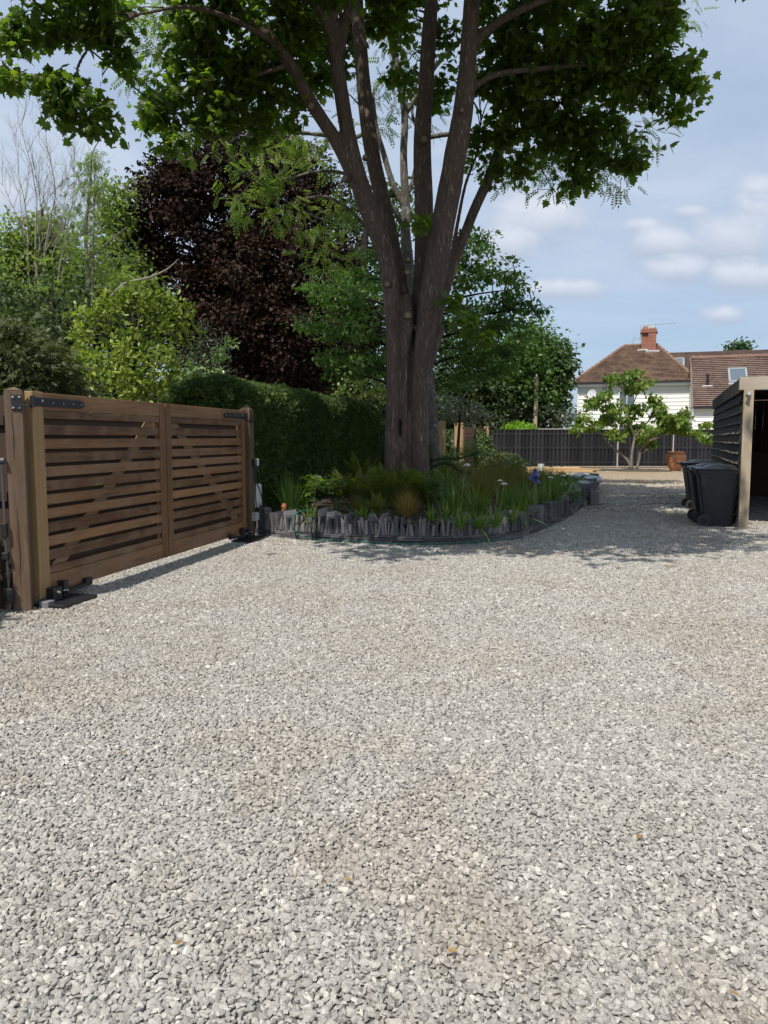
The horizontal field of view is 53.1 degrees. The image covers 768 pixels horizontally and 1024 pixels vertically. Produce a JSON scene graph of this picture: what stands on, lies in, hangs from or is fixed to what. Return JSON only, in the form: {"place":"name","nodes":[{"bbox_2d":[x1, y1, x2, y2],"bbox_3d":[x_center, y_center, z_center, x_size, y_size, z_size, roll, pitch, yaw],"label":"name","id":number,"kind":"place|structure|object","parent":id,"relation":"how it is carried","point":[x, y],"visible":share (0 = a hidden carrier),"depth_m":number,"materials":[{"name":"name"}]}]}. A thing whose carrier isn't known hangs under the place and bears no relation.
{"place":"outdoors","nodes":[
{"label":"outdoors","id":0,"kind":"place"},
{"bbox_2d":[0,466,767,1023],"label":"driveway","id":1,"kind":"structure","parent":0,"point":[608,472],"depth_m":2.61,"materials":[{"name":"gravel"}]},
{"bbox_2d":[0,396,13,609],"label":"side fence","id":2,"kind":"object","parent":1,"relation":"on","point":[3,587],"visible":0.5,"depth_m":6.63,"materials":[{"name":"brown wood"}]},
{"bbox_2d":[3,387,33,611],"bbox_3d":[-3.115,-0.071,6.615,0.204,1.996,0.184,-2,6,-17],"label":"gate post","id":3,"kind":"object","parent":1,"relation":"on","point":[18,483],"visible":0.95,"depth_m":6.56,"materials":[{"name":"brown wood"}]},
{"bbox_2d":[0,458,14,611],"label":"conduit","id":4,"kind":"object","parent":3,"relation":"attached to","point":[9,595],"visible":1,"depth_m":6.53,"materials":[{"name":"black plastic"}]},
{"bbox_2d":[24,391,168,598],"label":"driveway gate","id":5,"kind":"structure","parent":3,"relation":"attached to","point":[97,480],"depth_m":7.61,"materials":[{"name":"brown wood"}]},
{"bbox_2d":[0,310,98,411],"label":"yew shrub","id":6,"kind":"object","parent":1,"relation":"on","point":[32,358],"visible":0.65,"depth_m":9.90,"materials":[{"name":"plant"}]},
{"bbox_2d":[34,577,96,608],"bbox_3d":[-2.885,0.720,7.135,0.344,0.191,0.764,1,6,12],"label":"gate opener","id":7,"kind":"object","parent":1,"relation":"on","point":[62,595],"visible":0.94,"depth_m":6.99,"materials":[{"name":"black metal"}]},
{"bbox_2d":[240,404,254,536],"bbox_3d":[-2.023,-0.567,11.424,0.196,2.062,0.214,1,6,12],"label":"gate post","id":8,"kind":"object","parent":1,"relation":"on","point":[250,478],"visible":0.69,"depth_m":11.38,"materials":[{"name":"brown wood"}]},
{"bbox_2d":[165,404,247,555],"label":"driveway gate","id":9,"kind":"structure","parent":8,"relation":"attached to","point":[206,475],"depth_m":10.03,"materials":[{"name":"brown wood"}]},
{"bbox_2d":[228,528,265,542],"bbox_3d":[-2.009,0.336,11.122,0.342,0.192,0.760,1,6,12],"label":"gate opener","id":10,"kind":"object","parent":8,"relation":"attached to","point":[244,535],"visible":1,"depth_m":11.15,"materials":[{"name":"black metal"}]},
{"bbox_2d":[253,459,258,465],"bbox_3d":[-1.906,-0.740,11.435,0.056,0.110,0.125,1,6,12],"label":"photocell","id":11,"kind":"object","parent":8,"relation":"attached to","point":[255,462],"visible":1,"depth_m":11.38,"materials":[{"name":"white plastic"}]},
{"bbox_2d":[255,466,264,535],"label":"power cables","id":12,"kind":"object","parent":11,"relation":"hanging from","point":[261,527],"visible":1,"depth_m":11.57,"materials":[{"name":"black rubber"}]},
{"bbox_2d":[255,483,261,507],"bbox_3d":[-1.926,-0.249,11.664,0.154,0.360,0.200,1,6,12],"label":"control box","id":13,"kind":"object","parent":8,"relation":"attached to","point":[259,499],"visible":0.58,"depth_m":11.60,"materials":[{"name":"white plastic"}]},
{"bbox_2d":[255,473,598,544],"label":"slate wall","id":14,"kind":"structure","parent":1,"relation":"on","point":[335,525],"depth_m":11.19,"materials":[{"name":"stone"}]},
{"bbox_2d":[291,510,522,544],"bbox_3d":[0.326,0.208,11.166,3.395,0.409,0.956,1,6,7],"label":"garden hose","id":15,"kind":"object","parent":14,"relation":"on","point":[394,543],"visible":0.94,"depth_m":10.94,"materials":[{"name":"rubber"}]},
{"bbox_2d":[447,503,500,530],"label":"strap leaf plant","id":16,"kind":"object","parent":14,"relation":"on","point":[460,521],"visible":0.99,"depth_m":10.48,"materials":[{"name":"plant"}]},
{"bbox_2d":[568,473,602,482],"bbox_3d":[5.391,-0.935,21.002,1.272,0.285,0.779,-2,6,-17],"label":"crumpled sack","id":17,"kind":"object","parent":14,"relation":"on","point":[599,479],"visible":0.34,"depth_m":20.89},
{"bbox_2d":[415,499,459,537],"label":"strap leaf plant","id":18,"kind":"object","parent":1,"relation":"on","point":[444,517],"visible":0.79,"depth_m":10.90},
{"bbox_2d":[438,421,445,455],"bbox_3d":[2.005,-2.130,26.920,0.270,2.080,0.270,1,6,14],"label":"timber post","id":19,"kind":"object","parent":1,"relation":"on","point":[442,432],"visible":0.37,"depth_m":26.74,"materials":[{"name":"wood"}]},
{"bbox_2d":[454,423,463,462],"bbox_3d":[3.095,-2.601,31.606,0.360,2.120,0.360,1,6,14],"label":"timber post","id":20,"kind":"object","parent":1,"relation":"on","point":[461,434],"visible":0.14,"depth_m":31.39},
{"bbox_2d":[464,425,475,467],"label":"side gate","id":21,"kind":"structure","parent":1,"relation":"on","point":[469,432],"depth_m":34.14,"materials":[{"name":"brown wood"}]},
{"bbox_2d":[464,501,511,552],"bbox_3d":[1.436,0.140,10.504,0.999,0.636,0.971,-5,8,-44],"label":"strap leaf plant","id":22,"kind":"object","parent":1,"relation":"on","point":[480,524],"visible":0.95,"depth_m":10.48,"materials":[{"name":"plant"}]},
{"bbox_2d":[478,501,526,531],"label":"strap leaf plant","id":23,"kind":"object","parent":1,"relation":"on","point":[497,521],"visible":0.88,"depth_m":10.74,"materials":[{"name":"plant"}]},
{"bbox_2d":[498,419,539,428],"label":"bright hedge","id":24,"kind":"object","parent":1,"relation":"on","point":[518,425],"visible":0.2,"depth_m":40.36,"materials":[{"name":"green plant"}]},
{"bbox_2d":[533,374,538,426],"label":"utility pole","id":25,"kind":"object","parent":1,"relation":"on","point":[535,419],"visible":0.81,"depth_m":41.56,"materials":[{"name":"brown wood"}]},
{"bbox_2d":[492,429,754,467],"bbox_3d":[14.296,-3.207,38.861,17.697,1.935,0.130,0,6,0],"label":"black fence","id":26,"kind":"object","parent":1,"relation":"on","point":[556,447],"visible":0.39,"depth_m":38.84,"materials":[{"name":"paint"}]},
{"bbox_2d":[620,469,671,471],"bbox_3d":[11.855,-1.892,34.932,2.440,0.110,1.441,0,6,0],"label":"soil mound","id":27,"kind":"object","parent":1,"relation":"on","point":[644,470],"visible":0.98,"depth_m":34.54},
{"bbox_2d":[567,368,713,468],"bbox_3d":[11.587,-4.194,34.810,6.992,4.489,3.146,0,6,0],"label":"catalpa tree","id":28,"kind":"object","parent":27,"relation":"on","point":[678,424],"visible":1,"depth_m":34.35,"materials":[{"name":"green plant"}]},
{"bbox_2d":[665,451,685,470],"bbox_3d":[13.452,-2.347,35.438,0.942,0.880,0.942,0,6,0],"label":"terracotta pot","id":29,"kind":"object","parent":1,"relation":"on","point":[672,458],"visible":0.94,"depth_m":35.13,"materials":[{"name":"ceramic"}]},
{"bbox_2d":[677,459,722,508],"bbox_3d":[6.636,-0.581,16.224,0.826,1.047,0.604,1,6,12],"label":"wheelie bin","id":30,"kind":"object","parent":1,"relation":"on","point":[687,502],"visible":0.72,"depth_m":16.04,"materials":[{"name":"plastic"}]},
{"bbox_2d":[682,463,725,522],"bbox_3d":[5.777,-0.344,13.757,0.826,1.047,0.604,1,6,15],"label":"wheelie bin","id":31,"kind":"object","parent":1,"relation":"on","point":[691,513],"visible":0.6,"depth_m":13.59,"materials":[{"name":"plastic"}]},
{"bbox_2d":[689,464,739,526],"bbox_3d":[5.647,-0.282,13.120,0.826,1.047,0.604,2,6,17],"label":"wheelie bin","id":32,"kind":"object","parent":1,"relation":"on","point":[717,486],"visible":0.95,"depth_m":12.88,"materials":[{"name":"plastic"}]},
{"bbox_2d":[711,376,767,529],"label":"carport","id":33,"kind":"object","parent":1,"relation":"on","point":[738,426],"visible":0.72,"depth_m":13.48,"materials":[{"name":"brown wood"}]},
{"bbox_2d":[0,0,767,439],"label":"sky","id":34,"kind":"structure","parent":0,"point":[691,252],"materials":[{"name":"blue"}]},
{"bbox_2d":[272,482,587,526],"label":"flower bed soil","id":35,"kind":"structure","parent":0,"point":[345,507],"depth_m":13.39,"materials":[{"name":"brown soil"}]},
{"bbox_2d":[270,468,305,510],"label":"crocosmia plant","id":36,"kind":"object","parent":35,"relation":"on","point":[290,495],"visible":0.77,"depth_m":12.50,"materials":[{"name":"green plant"}]},
{"bbox_2d":[279,481,318,513],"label":"fatsia plant","id":37,"kind":"object","parent":35,"relation":"on","point":[307,493],"visible":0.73,"depth_m":12.62,"materials":[{"name":"green plant"}]},
{"bbox_2d":[295,497,317,537],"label":"strap leaf plant","id":38,"kind":"object","parent":35,"relation":"on","point":[313,514],"visible":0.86,"depth_m":11.34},
{"bbox_2d":[298,472,327,494],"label":"fatsia plant","id":39,"kind":"object","parent":35,"relation":"on","point":[313,480],"visible":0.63,"depth_m":13.56,"materials":[{"name":"green plant"}]},
{"bbox_2d":[318,473,346,501],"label":"rose shrub","id":40,"kind":"object","parent":35,"relation":"on","point":[326,484],"visible":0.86,"depth_m":14.42,"materials":[{"name":"green plant"}]},
{"bbox_2d":[321,466,354,498],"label":"fern","id":41,"kind":"object","parent":35,"relation":"on","point":[332,478],"visible":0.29,"depth_m":15.11,"materials":[{"name":"green plant"}]},
{"bbox_2d":[329,468,368,503],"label":"fern","id":42,"kind":"object","parent":35,"relation":"on","point":[347,493],"visible":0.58,"depth_m":14.41,"materials":[{"name":"green plant"}]},
{"bbox_2d":[338,489,370,512],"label":"orange grass","id":43,"kind":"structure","parent":35,"relation":"on","point":[357,502],"depth_m":12.78,"materials":[{"name":"plant"}]},
{"bbox_2d":[339,465,383,507],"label":"fern","id":44,"kind":"object","parent":35,"relation":"on","point":[369,484],"visible":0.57,"depth_m":13.37,"materials":[{"name":"green plant"}]},
{"bbox_2d":[343,500,379,518],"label":"strap leaf plant","id":45,"kind":"object","parent":35,"relation":"on","point":[363,514],"visible":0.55,"depth_m":11.26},
{"bbox_2d":[344,449,379,481],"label":"fern","id":46,"kind":"object","parent":35,"relation":"on","point":[354,467],"visible":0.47,"depth_m":16.33,"materials":[{"name":"green plant"}]},
{"bbox_2d":[0,0,744,507],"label":"maple tree","id":47,"kind":"object","parent":35,"relation":"on","point":[526,78],"visible":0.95,"depth_m":12.83,"materials":[{"name":"green plant"}]},
{"bbox_2d":[32,0,360,231],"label":"overhead wire","id":48,"kind":"object","parent":47,"relation":"on","point":[50,15],"visible":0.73,"depth_m":11.91,"materials":[{"name":"black rubber"}]},
{"bbox_2d":[54,0,369,240],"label":"overhead wire","id":49,"kind":"object","parent":47,"relation":"attached to","point":[219,148],"visible":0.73,"depth_m":13.15,"materials":[{"name":"black rubber"}]},
{"bbox_2d":[365,491,389,515],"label":"fern","id":50,"kind":"object","parent":35,"relation":"on","point":[378,503],"visible":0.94,"depth_m":12.10,"materials":[{"name":"green plant"}]},
{"bbox_2d":[358,460,420,508],"bbox_3d":[0.068,-0.484,13.285,1.021,0.902,1.360,-2,6,-21],"label":"fern","id":51,"kind":"object","parent":35,"relation":"on","point":[388,483],"visible":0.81,"depth_m":13.19,"materials":[{"name":"green plant"}]},
{"bbox_2d":[378,461,434,501],"bbox_3d":[0.363,-0.488,13.578,1.240,0.854,1.273,3,6,30],"label":"fern","id":52,"kind":"object","parent":35,"relation":"on","point":[410,475],"visible":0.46,"depth_m":13.35,"materials":[{"name":"green plant"}]},
{"bbox_2d":[94,0,718,470],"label":"ash tree","id":53,"kind":"object","parent":35,"relation":"on","point":[406,108],"visible":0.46,"depth_m":16.22,"materials":[{"name":"green plant"}]},
{"bbox_2d":[378,482,438,517],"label":"orange grass","id":54,"kind":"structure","parent":35,"relation":"on","point":[406,508],"depth_m":12.09,"materials":[{"name":"plant"}]},
{"bbox_2d":[280,225,555,394],"bbox_3d":[0.630,-3.689,19.805,6.833,7.191,5.230,-2,6,-18],"label":"hornbeam tree","id":55,"kind":"object","parent":35,"relation":"on","point":[344,330],"visible":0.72,"depth_m":18.88,"materials":[{"name":"green plant"}]},
{"bbox_2d":[403,466,451,507],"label":"fern","id":56,"kind":"object","parent":35,"relation":"on","point":[422,490],"visible":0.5,"depth_m":13.44,"materials":[{"name":"green plant"}]},
{"bbox_2d":[423,495,452,522],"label":"strap leaf plant","id":57,"kind":"object","parent":35,"relation":"on","point":[429,514],"visible":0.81,"depth_m":11.23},
{"bbox_2d":[430,460,461,497],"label":"fern","id":58,"kind":"object","parent":35,"relation":"on","point":[443,470],"visible":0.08,"depth_m":15.45,"materials":[{"name":"green plant"}]},
{"bbox_2d":[421,466,472,505],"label":"fern","id":59,"kind":"object","parent":35,"relation":"on","point":[434,485],"visible":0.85,"depth_m":12.44,"materials":[{"name":"green plant"}]},
{"bbox_2d":[426,478,478,517],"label":"iris plant","id":60,"kind":"object","parent":35,"relation":"on","point":[453,503],"visible":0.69,"depth_m":11.69,"materials":[{"name":"green plant"}]},
{"bbox_2d":[429,446,479,476],"bbox_3d":[1.321,-0.759,15.442,1.228,1.150,0.208,0,6,0],"label":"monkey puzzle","id":61,"kind":"object","parent":35,"relation":"on","point":[459,458],"visible":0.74,"depth_m":15.37,"materials":[{"name":"plant"}]},
{"bbox_2d":[444,463,483,499],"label":"brown grass","id":62,"kind":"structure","parent":35,"relation":"on","point":[463,478],"depth_m":15.26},
{"bbox_2d":[436,462,504,504],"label":"brown grass","id":63,"kind":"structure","parent":35,"relation":"on","point":[478,486],"depth_m":14.37,"materials":[{"name":"plant"}]},
{"bbox_2d":[450,438,500,468],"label":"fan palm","id":64,"kind":"object","parent":35,"relation":"on","point":[465,447],"visible":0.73,"depth_m":23.15,"materials":[{"name":"green plant"}]},
{"bbox_2d":[458,479,506,516],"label":"iris plant","id":65,"kind":"object","parent":35,"relation":"on","point":[479,505],"visible":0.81,"depth_m":12.11,"materials":[{"name":"green plant"}]},
{"bbox_2d":[465,458,521,488],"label":"brown grass","id":66,"kind":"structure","parent":35,"relation":"on","point":[494,474],"depth_m":17.69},
{"bbox_2d":[475,458,524,498],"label":"brown grass","id":67,"kind":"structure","parent":35,"relation":"on","point":[498,478],"depth_m":15.70,"materials":[{"name":"plant"}]},
{"bbox_2d":[479,479,535,509],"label":"iris plant","id":68,"kind":"object","parent":35,"relation":"on","point":[506,499],"visible":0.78,"depth_m":12.78,"materials":[{"name":"green plant"}]},
{"bbox_2d":[486,457,538,489],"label":"brown grass","id":69,"kind":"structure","parent":35,"relation":"on","point":[512,474],"depth_m":17.90,"materials":[{"name":"plant"}]},
{"bbox_2d":[503,454,536,470],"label":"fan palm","id":70,"kind":"object","parent":35,"relation":"on","point":[515,458],"visible":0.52,"depth_m":20.59,"materials":[{"name":"green plant"}]},
{"bbox_2d":[506,462,547,488],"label":"brown grass","id":71,"kind":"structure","parent":35,"relation":"on","point":[527,473],"depth_m":18.81,"materials":[{"name":"plant"}]},
{"bbox_2d":[505,499,548,531],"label":"strap leaf plant","id":72,"kind":"object","parent":35,"relation":"on","point":[514,513],"visible":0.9,"depth_m":11.30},
{"bbox_2d":[507,478,551,505],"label":"iris plant","id":73,"kind":"object","parent":35,"relation":"on","point":[523,491],"visible":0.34,"depth_m":13.49,"materials":[{"name":"green plant"}]},
{"bbox_2d":[506,492,556,531],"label":"strap leaf plant","id":74,"kind":"object","parent":35,"relation":"on","point":[524,507],"visible":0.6,"depth_m":11.79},
{"bbox_2d":[514,479,556,504],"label":"iris plant","id":75,"kind":"object","parent":35,"relation":"on","point":[541,497],"visible":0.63,"depth_m":12.82,"materials":[{"name":"green plant"}]},
{"bbox_2d":[529,468,541,504],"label":"iris flower","id":76,"kind":"object","parent":35,"relation":"on","point":[534,476],"visible":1,"depth_m":12.60,"materials":[{"name":"blue plant"}]},
{"bbox_2d":[530,462,558,485],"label":"brown grass","id":77,"kind":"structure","parent":35,"relation":"on","point":[544,471],"depth_m":20.06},
{"bbox_2d":[536,473,578,502],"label":"iris plant","id":78,"kind":"object","parent":35,"relation":"on","point":[556,495],"visible":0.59,"depth_m":13.53,"materials":[{"name":"green plant"}]},
{"bbox_2d":[547,469,581,492],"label":"iris plant","id":79,"kind":"object","parent":35,"relation":"on","point":[568,484],"visible":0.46,"depth_m":15.55,"materials":[{"name":"green plant"}]},
{"bbox_2d":[545,469,588,485],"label":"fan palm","id":80,"kind":"object","parent":35,"relation":"on","point":[574,480],"visible":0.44,"depth_m":16.60,"materials":[{"name":"green plant"}]},
{"bbox_2d":[552,485,587,503],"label":"green shrub","id":81,"kind":"object","parent":35,"relation":"on","point":[571,496],"visible":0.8,"depth_m":14.52,"materials":[{"name":"green plant"}]},
{"label":"ground","id":82,"kind":"structure","parent":0,"visible":0},
{"bbox_2d":[0,91,109,326],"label":"bare tree","id":83,"kind":"object","parent":82,"relation":"on","point":[65,223],"visible":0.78,"depth_m":21.29,"materials":[{"name":"plant"}]},
{"bbox_2d":[0,261,113,361],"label":"evergreen shrub","id":84,"kind":"object","parent":82,"relation":"on","point":[47,317],"visible":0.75,"depth_m":16.25,"materials":[{"name":"green plant"}]},
{"bbox_2d":[0,204,149,347],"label":"broadleaf tree","id":85,"kind":"object","parent":82,"relation":"on","point":[13,263],"visible":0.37,"depth_m":21.89,"materials":[{"name":"green plant"}]},
{"bbox_2d":[34,137,177,396],"bbox_3d":[-6.941,-4.769,19.505,3.978,9.360,2.012,0,6,0],"label":"rowan tree","id":86,"kind":"object","parent":82,"relation":"on","point":[84,232],"visible":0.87,"depth_m":19.28,"materials":[{"name":"plant"}]},
{"bbox_2d":[2,249,222,398],"bbox_3d":[-13.441,-6.562,33.222,14.162,10.410,6.739,0,6,0],"label":"background tree","id":87,"kind":"object","parent":82,"relation":"on","point":[98,339],"visible":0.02,"depth_m":32.89,"materials":[{"name":"green plant"}]},
{"bbox_2d":[65,169,163,397],"bbox_3d":[-8.412,-5.607,23.956,3.378,10.192,3.842,0,6,0],"label":"broadleaf tree","id":88,"kind":"object","parent":82,"relation":"on","point":[120,217],"visible":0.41,"depth_m":24.05,"materials":[{"name":"green plant"}]},
{"bbox_2d":[61,275,206,415],"bbox_3d":[-4.553,-1.944,14.154,2.599,4.769,1.804,0,6,0],"label":"laurel shrub","id":89,"kind":"object","parent":82,"relation":"on","point":[122,346],"visible":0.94,"depth_m":13.93,"materials":[{"name":"green plant"}]},
{"bbox_2d":[165,317,236,399],"bbox_3d":[-3.656,-1.798,15.554,1.675,4.199,1.217,0,6,0],"label":"grey shrub","id":90,"kind":"object","parent":82,"relation":"on","point":[201,358],"visible":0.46,"depth_m":15.29,"materials":[{"name":"green plant"}]},
{"bbox_2d":[172,333,238,381],"bbox_3d":[-3.156,-1.318,13.628,0.980,3.617,0.976,-5,7,-42],"label":"laurel shrub","id":91,"kind":"object","parent":82,"relation":"on","point":[194,369],"visible":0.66,"depth_m":13.44,"materials":[{"name":"green plant"}]},
{"bbox_2d":[97,110,385,395],"bbox_3d":[-4.560,-7.247,25.986,10.395,13.103,5.765,0,6,0],"label":"purple tree","id":92,"kind":"object","parent":82,"relation":"on","point":[180,210],"visible":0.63,"depth_m":24.97,"materials":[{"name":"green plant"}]},
{"bbox_2d":[140,267,386,423],"bbox_3d":[-5.045,-6.811,35.125,11.997,10.504,6.690,0,6,0],"label":"background tree","id":93,"kind":"object","parent":82,"relation":"on","point":[380,410],"visible":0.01,"depth_m":34.54,"materials":[{"name":"green plant"}]},
{"bbox_2d":[162,372,380,527],"bbox_3d":[-1.764,-1.346,16.625,1.408,2.674,10.083,1,6,13],"label":"clipped hedge","id":94,"kind":"object","parent":82,"relation":"on","point":[300,432],"visible":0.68,"depth_m":14.41,"materials":[{"name":"plant"}]},
{"bbox_2d":[82,371,576,434],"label":"distant woodland","id":95,"kind":"object","parent":82,"relation":"on","point":[159,400],"visible":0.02,"depth_m":60.14,"materials":[{"name":"plant"}]},
{"bbox_2d":[329,369,386,404],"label":"shrub","id":96,"kind":"object","parent":82,"relation":"on","point":[373,389],"visible":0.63,"depth_m":23.58,"materials":[{"name":"green plant"}]},
{"bbox_2d":[301,176,439,413],"bbox_3d":[-0.837,-7.458,31.195,6.597,12.529,6.923,0,6,0],"label":"background tree","id":97,"kind":"object","parent":82,"relation":"on","point":[363,230],"visible":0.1,"depth_m":30.79,"materials":[{"name":"green plant"}]},
{"bbox_2d":[379,416,384,469],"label":"hedge","id":98,"kind":"object","parent":82,"relation":"on","point":[382,443],"visible":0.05,"depth_m":33.41,"materials":[{"name":"plant"}]},
{"bbox_2d":[446,428,496,468],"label":"hedge","id":99,"kind":"object","parent":82,"relation":"on","point":[481,441],"visible":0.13,"depth_m":35.48,"materials":[{"name":"plant"}]},
{"bbox_2d":[433,368,521,460],"bbox_3d":[2.730,-2.910,27.009,4.262,4.249,2.490,-4,7,-39],"label":"shrub","id":100,"kind":"object","parent":82,"relation":"on","point":[472,414],"visible":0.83,"depth_m":26.45,"materials":[{"name":"green plant"}]},
{"bbox_2d":[433,300,550,450],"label":"background tree","id":101,"kind":"object","parent":82,"relation":"on","point":[479,395],"visible":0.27,"depth_m":41.10,"materials":[{"name":"green plant"}]},
{"bbox_2d":[480,450,527,471],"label":"feathery shrub","id":102,"kind":"object","parent":82,"relation":"on","point":[500,456],"visible":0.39,"depth_m":29.57,"materials":[{"name":"plant"}]},
{"bbox_2d":[467,315,570,421],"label":"background tree","id":103,"kind":"object","parent":82,"relation":"on","point":[530,376],"visible":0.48,"depth_m":41.70,"materials":[{"name":"green plant"}]},
{"bbox_2d":[504,325,585,428],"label":"background tree","id":104,"kind":"object","parent":82,"relation":"on","point":[565,356],"visible":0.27,"depth_m":43.34,"materials":[{"name":"green plant"}]},
{"bbox_2d":[495,374,594,428],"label":"shrub","id":105,"kind":"object","parent":82,"relation":"on","point":[558,415],"visible":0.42,"depth_m":42.32,"materials":[{"name":"green plant"}]},
{"bbox_2d":[572,325,767,428],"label":"house","id":106,"kind":"structure","parent":82,"relation":"on","point":[697,383],"depth_m":47.96,"materials":[{"name":"tile"}]},
{"bbox_2d":[618,391,634,406],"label":"window","id":107,"kind":"structure","parent":106,"relation":"in","point":[629,400],"depth_m":48.48,"materials":[{"name":"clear glass"}]},
{"bbox_2d":[716,336,759,350],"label":"background tree","id":108,"kind":"object","parent":82,"relation":"on","point":[740,345],"visible":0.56,"depth_m":73.47,"materials":[{"name":"green plant"}]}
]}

